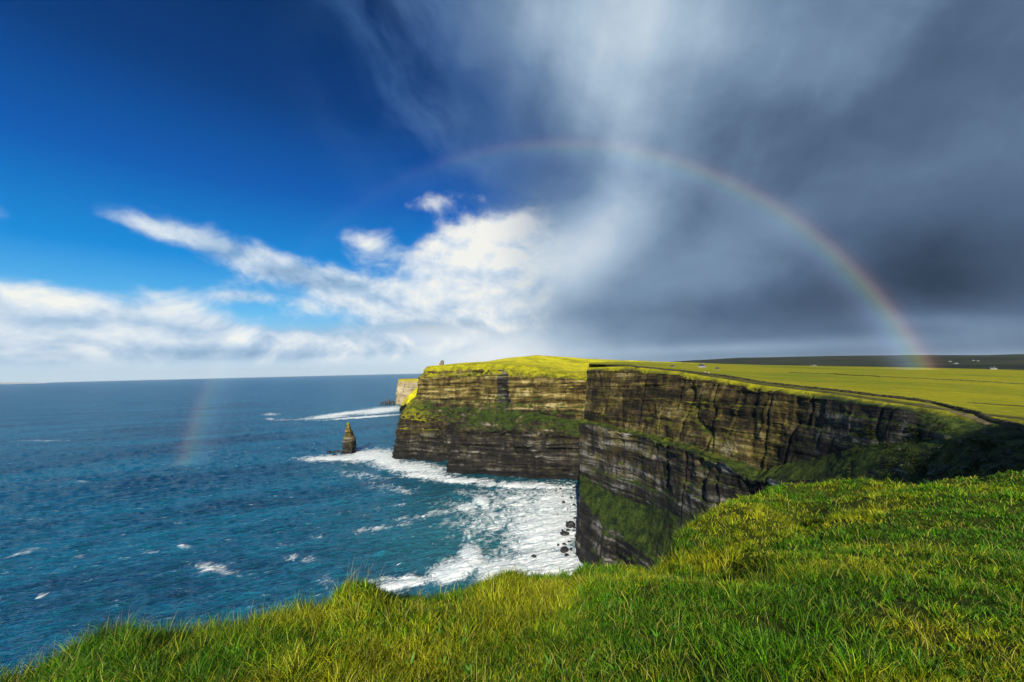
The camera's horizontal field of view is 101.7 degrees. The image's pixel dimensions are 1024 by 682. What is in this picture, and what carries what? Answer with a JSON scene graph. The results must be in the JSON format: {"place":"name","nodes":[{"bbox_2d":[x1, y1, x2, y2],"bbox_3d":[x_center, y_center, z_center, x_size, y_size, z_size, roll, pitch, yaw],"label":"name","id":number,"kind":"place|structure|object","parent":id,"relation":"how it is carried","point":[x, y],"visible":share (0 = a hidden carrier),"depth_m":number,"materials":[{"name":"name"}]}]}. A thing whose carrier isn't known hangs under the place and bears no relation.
{"place":"outdoors","nodes":[
{"label":"outdoors","id":0,"kind":"place"},
{"bbox_2d":[0,374,583,680],"bbox_3d":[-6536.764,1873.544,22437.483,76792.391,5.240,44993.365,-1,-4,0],"label":"sea","id":1,"kind":"structure","parent":0,"point":[184,500],"depth_m":566.23,"materials":[{"name":"liquid"}]},
{"bbox_2d":[341,422,356,453],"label":"sea stack","id":2,"kind":"object","parent":1,"relation":"in","point":[349,445],"visible":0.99,"depth_m":943.16,"materials":[{"name":"stone"}]},
{"bbox_2d":[560,546,568,552],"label":"boulder","id":3,"kind":"object","parent":1,"relation":"in","point":[564,549],"visible":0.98,"depth_m":410.79,"materials":[{"name":"grey stone"}]},
{"bbox_2d":[560,530,569,535],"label":"boulder","id":4,"kind":"object","parent":1,"relation":"in","point":[564,533],"visible":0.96,"depth_m":451.77,"materials":[{"name":"grey stone"}]},
{"bbox_2d":[566,521,574,527],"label":"boulder","id":5,"kind":"object","parent":1,"relation":"in","point":[570,524],"visible":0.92,"depth_m":474.65,"materials":[{"name":"grey stone"}]},
{"bbox_2d":[395,378,418,403],"bbox_3d":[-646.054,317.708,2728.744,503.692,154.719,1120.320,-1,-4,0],"label":"cliff","id":6,"kind":"structure","parent":0,"point":[406,388],"depth_m":2359.41,"materials":[{"name":"beige stone"}]},
{"bbox_2d":[0,0,1023,382],"label":"sky","id":7,"kind":"structure","parent":0,"point":[190,189],"materials":[{"name":"blue"}]},
{"bbox_2d":[0,470,1023,681],"bbox_3d":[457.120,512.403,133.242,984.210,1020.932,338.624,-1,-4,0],"label":"ground","id":8,"kind":"structure","parent":0,"point":[855,504],"depth_m":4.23,"materials":[{"name":"green plant"}]},
{"bbox_2d":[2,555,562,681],"bbox_3d":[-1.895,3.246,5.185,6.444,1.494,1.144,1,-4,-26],"label":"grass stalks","id":9,"kind":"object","parent":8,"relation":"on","point":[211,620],"depth_m":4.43,"materials":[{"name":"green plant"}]},
{"bbox_2d":[392,355,704,479],"bbox_3d":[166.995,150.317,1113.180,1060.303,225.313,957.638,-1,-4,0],"label":"headland","id":10,"kind":"structure","parent":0,"point":[522,417],"depth_m":775.31,"materials":[{"name":"stone"}]},
{"bbox_2d":[399,387,417,411],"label":"grassy spur","id":11,"kind":"structure","parent":10,"relation":"attached to","point":[411,395],"depth_m":1738.88,"materials":[{"name":"yellow plant"}]},
{"bbox_2d":[575,366,1023,571],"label":"cliff","id":12,"kind":"structure","parent":0,"point":[663,453],"depth_m":260.83,"materials":[{"name":"stone"}]},
{"bbox_2d":[606,365,1023,432],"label":"boundary bank","id":13,"kind":"structure","parent":12,"relation":"on","point":[1007,423],"depth_m":177.99,"materials":[{"name":"green plant"}]},
{"bbox_2d":[847,422,1023,479],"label":"undergrowth","id":14,"kind":"object","parent":12,"relation":"on","point":[974,464],"visible":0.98,"depth_m":127.79,"materials":[{"name":"green plant"}]},
{"bbox_2d":[918,403,992,424],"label":"path","id":15,"kind":"structure","parent":12,"relation":"on","point":[978,419],"depth_m":133.97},
{"bbox_2d":[589,362,1023,419],"bbox_3d":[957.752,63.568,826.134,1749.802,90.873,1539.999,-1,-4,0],"label":"field","id":16,"kind":"structure","parent":0,"point":[957,393],"depth_m":353.15,"materials":[{"name":"green plant"}]},
{"bbox_2d":[698,363,705,367],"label":"house","id":17,"kind":"structure","parent":16,"relation":"on","point":[702,365],"depth_m":565.34,"materials":[{"name":"stone"}]},
{"bbox_2d":[789,372,1023,383],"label":"field hedge","id":18,"kind":"object","parent":16,"relation":"on","point":[914,378],"visible":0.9,"depth_m":424.32,"materials":[{"name":"green plant"}]},
{"bbox_2d":[968,402,1023,406],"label":"field bank","id":19,"kind":"structure","parent":16,"relation":"on","point":[996,404],"depth_m":173.81,"materials":[{"name":"green plant"}]},
{"bbox_2d":[673,354,1023,369],"bbox_3d":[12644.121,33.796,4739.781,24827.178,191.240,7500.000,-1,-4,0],"label":"hills","id":20,"kind":"structure","parent":0,"point":[1010,362],"depth_m":3059.92,"materials":[{"name":"green plant"}]}
]}

